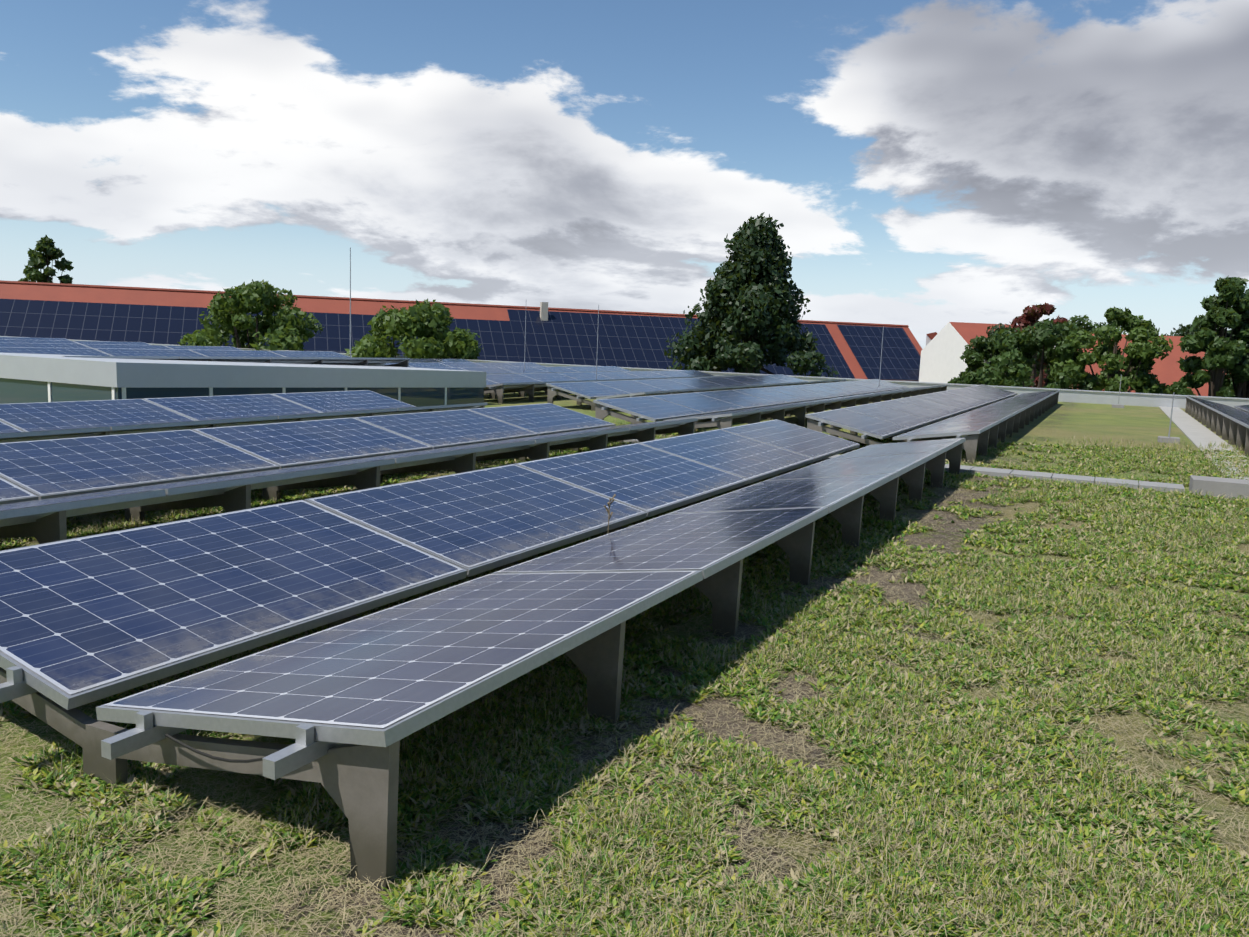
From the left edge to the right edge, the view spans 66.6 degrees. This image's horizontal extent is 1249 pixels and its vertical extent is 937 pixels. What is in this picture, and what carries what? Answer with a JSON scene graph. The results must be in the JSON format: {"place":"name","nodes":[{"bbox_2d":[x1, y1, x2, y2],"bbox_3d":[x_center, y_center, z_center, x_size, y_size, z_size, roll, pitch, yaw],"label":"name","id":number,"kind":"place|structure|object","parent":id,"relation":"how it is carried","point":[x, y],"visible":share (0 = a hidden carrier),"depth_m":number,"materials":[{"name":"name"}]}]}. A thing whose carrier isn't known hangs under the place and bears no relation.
{"place":"outdoors","nodes":[
{"label":"outdoors","id":0,"kind":"place"},
{"bbox_2d":[0,280,921,381],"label":"building","id":1,"kind":"structure","parent":0,"point":[631,339],"depth_m":84.62,"materials":[{"name":"blue glass"}]},
{"bbox_2d":[0,391,1248,936],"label":"ground","id":2,"kind":"structure","parent":0,"point":[1060,423],"depth_m":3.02,"materials":[{"name":"green plant"}]},
{"bbox_2d":[0,353,485,406],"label":"raised roof block","id":3,"kind":"structure","parent":2,"relation":"on","point":[29,378],"depth_m":12.70,"materials":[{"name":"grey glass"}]},
{"bbox_2d":[0,337,69,340],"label":"solar panel array","id":4,"kind":"object","parent":3,"relation":"on","point":[28,338],"visible":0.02,"depth_m":23.46,"materials":[{"name":"blue glass"}]},
{"bbox_2d":[0,339,149,344],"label":"solar panel array","id":5,"kind":"object","parent":3,"relation":"on","point":[66,342],"visible":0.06,"depth_m":21.17,"materials":[{"name":"blue glass"}]},
{"bbox_2d":[0,343,240,349],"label":"solar panel array","id":6,"kind":"object","parent":3,"relation":"on","point":[55,345],"visible":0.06,"depth_m":18.83,"materials":[{"name":"blue glass"}]},
{"bbox_2d":[0,347,410,366],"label":"solar panel array","id":7,"kind":"object","parent":3,"relation":"on","point":[321,357],"visible":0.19,"depth_m":16.50,"materials":[{"name":"blue glass"}]},
{"bbox_2d":[0,390,486,442],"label":"solar panels","id":8,"kind":"object","parent":2,"relation":"on","point":[19,422],"visible":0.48,"depth_m":10.04,"materials":[{"name":"blue glass"}]},
{"bbox_2d":[0,403,697,543],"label":"solar panels","id":9,"kind":"object","parent":2,"relation":"on","point":[48,487],"visible":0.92,"depth_m":6.93,"materials":[{"name":"blue glass"}]},
{"bbox_2d":[404,359,473,362],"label":"solar panels","id":10,"kind":"object","parent":2,"relation":"on","point":[438,361],"visible":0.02,"depth_m":33.85,"materials":[{"name":"blue glass"}]},
{"bbox_2d":[384,362,545,367],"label":"solar panels","id":11,"kind":"object","parent":2,"relation":"on","point":[482,364],"visible":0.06,"depth_m":30.55,"materials":[{"name":"blue glass"}]},
{"bbox_2d":[0,419,965,890],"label":"solar panels","id":12,"kind":"object","parent":2,"relation":"on","point":[348,701],"visible":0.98,"depth_m":3.39,"materials":[{"name":"blue glass"}]},
{"bbox_2d":[430,366,668,373],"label":"solar panels","id":13,"kind":"object","parent":2,"relation":"on","point":[510,370],"visible":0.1,"depth_m":28.16,"materials":[{"name":"blue glass"}]},
{"bbox_2d":[604,494,615,533],"bbox_3d":[-0.084,0.355,5.166,0.064,0.439,0.069,6,8,27],"label":"dry weed stalk","id":14,"kind":"object","parent":2,"relation":"on","point":[608,511],"visible":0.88,"depth_m":5.14,"materials":[{"name":"brown plant"}]},
{"bbox_2d":[484,370,753,403],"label":"solar panels","id":15,"kind":"object","parent":2,"relation":"on","point":[500,385],"visible":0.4,"depth_m":22.64,"materials":[{"name":"blue glass"}]},
{"bbox_2d":[0,336,1248,408],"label":"parapet","id":16,"kind":"structure","parent":2,"relation":"on","point":[1125,398],"depth_m":28.39,"materials":[{"name":"concrete"}]},
{"bbox_2d":[546,374,845,410],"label":"solar panels","id":17,"kind":"object","parent":2,"relation":"on","point":[596,390],"visible":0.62,"depth_m":20.57,"materials":[{"name":"blue glass"}]},
{"bbox_2d":[339,248,1179,443],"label":"lightning rods","id":18,"kind":"object","parent":2,"relation":"on","point":[1169,439],"visible":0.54,"depth_m":18.22,"materials":[{"name":"metal"}]},
{"bbox_2d":[593,379,947,436],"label":"solar panels","id":19,"kind":"object","parent":2,"relation":"on","point":[723,409],"visible":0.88,"depth_m":16.03,"materials":[{"name":"blue glass"}]},
{"bbox_2d":[624,439,1184,493],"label":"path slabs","id":20,"kind":"structure","parent":2,"relation":"on","point":[997,472],"depth_m":9.86,"materials":[{"name":"grey concrete"}]},
{"bbox_2d":[805,384,1059,463],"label":"solar panels","id":21,"kind":"object","parent":2,"relation":"on","point":[991,416],"visible":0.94,"depth_m":14.14,"materials":[{"name":"blue glass"}]},
{"bbox_2d":[1159,406,1248,479],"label":"gravel strip","id":22,"kind":"object","parent":2,"relation":"on","point":[1195,432],"visible":0.55,"depth_m":17.06,"materials":[{"name":"grey gravel"}]},
{"bbox_2d":[1185,396,1248,456],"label":"solar panels","id":23,"kind":"object","parent":2,"relation":"on","point":[1228,423],"visible":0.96,"depth_m":17.46,"materials":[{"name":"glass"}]},
{"bbox_2d":[1189,475,1248,498],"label":"concrete block","id":24,"kind":"structure","parent":2,"relation":"on","point":[1217,486],"depth_m":9.10,"materials":[{"name":"concrete"}]},
{"bbox_2d":[0,0,1248,348],"label":"sky","id":25,"kind":"structure","parent":0,"point":[924,166],"materials":[{"name":"blue"}]},
{"bbox_2d":[926,332,936,344],"bbox_3d":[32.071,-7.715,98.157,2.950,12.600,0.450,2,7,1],"label":"house","id":26,"kind":"structure","parent":0,"point":[930,337],"depth_m":97.29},
{"bbox_2d":[919,322,1037,382],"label":"house","id":27,"kind":"structure","parent":0,"point":[942,351],"depth_m":89.85,"materials":[{"name":"paint"}]},
{"label":"terrain ground","id":28,"kind":"structure","parent":0,"visible":0},
{"bbox_2d":[18,235,73,283],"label":"poplar tree","id":29,"kind":"object","parent":28,"relation":"on","point":[38,260],"visible":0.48,"depth_m":97.14,"materials":[{"name":"green plant"}]},
{"bbox_2d":[178,279,322,350],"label":"tree","id":30,"kind":"object","parent":28,"relation":"on","point":[282,326],"visible":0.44,"depth_m":45.11,"materials":[{"name":"green plant"}]},
{"bbox_2d":[345,299,482,359],"bbox_3d":[-8.962,-1.323,40.775,6.575,11.837,6.391,6,9,29],"label":"tree","id":31,"kind":"object","parent":28,"relation":"on","point":[426,324],"visible":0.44,"depth_m":38.39,"materials":[{"name":"green plant"}]},
{"bbox_2d":[664,212,838,377],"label":"tall lime tree","id":32,"kind":"object","parent":28,"relation":"on","point":[750,288],"visible":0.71,"depth_m":57.32,"materials":[{"name":"green plant"}]},
{"bbox_2d":[948,335,1034,386],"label":"tree","id":33,"kind":"object","parent":28,"relation":"on","point":[973,354],"visible":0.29,"depth_m":68.14,"materials":[{"name":"green plant"}]},
{"bbox_2d":[962,349,1029,386],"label":"tree","id":34,"kind":"object","parent":28,"relation":"on","point":[982,365],"visible":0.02,"depth_m":71.76,"materials":[{"name":"green plant"}]},
{"bbox_2d":[959,323,1046,379],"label":"tree","id":35,"kind":"object","parent":28,"relation":"on","point":[996,328],"depth_m":82.26,"materials":[{"name":"green plant"}]},
{"bbox_2d":[974,318,1103,390],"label":"tree","id":36,"kind":"object","parent":28,"relation":"on","point":[1024,345],"visible":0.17,"depth_m":53.76,"materials":[{"name":"green plant"}]},
{"bbox_2d":[1010,302,1068,387],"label":"copper beech tree","id":37,"kind":"object","parent":28,"relation":"on","point":[1032,315],"visible":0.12,"depth_m":74.45,"materials":[{"name":"brown plant"}]},
{"bbox_2d":[1037,315,1105,371],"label":"tree","id":38,"kind":"object","parent":28,"relation":"on","point":[1090,328],"visible":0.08,"depth_m":84.10,"materials":[{"name":"green plant"}]},
{"bbox_2d":[1047,307,1172,394],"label":"tree","id":39,"kind":"object","parent":28,"relation":"on","point":[1137,363],"visible":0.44,"depth_m":51.74,"materials":[{"name":"green plant"}]},
{"bbox_2d":[1055,333,1208,395],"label":"house","id":40,"kind":"structure","parent":28,"relation":"on","point":[1167,370],"depth_m":72.31,"materials":[{"name":"tile"}]},
{"bbox_2d":[1163,324,1224,335],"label":"tree","id":41,"kind":"object","parent":28,"relation":"on","point":[1182,330],"visible":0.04,"depth_m":77.88,"materials":[{"name":"green plant"}]},
{"bbox_2d":[1167,275,1248,397],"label":"tree","id":42,"kind":"object","parent":28,"relation":"on","point":[1219,348],"visible":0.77,"depth_m":47.27,"materials":[{"name":"green plant"}]},
{"bbox_2d":[1202,289,1248,397],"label":"tree","id":43,"kind":"object","parent":28,"relation":"on","point":[1237,382],"visible":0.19,"depth_m":48.49,"materials":[{"name":"green plant"}]},
{"bbox_2d":[1226,381,1247,397],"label":"tree","id":44,"kind":"object","parent":28,"relation":"on","point":[1231,385],"depth_m":53.46,"materials":[{"name":"green plant"}]}
]}

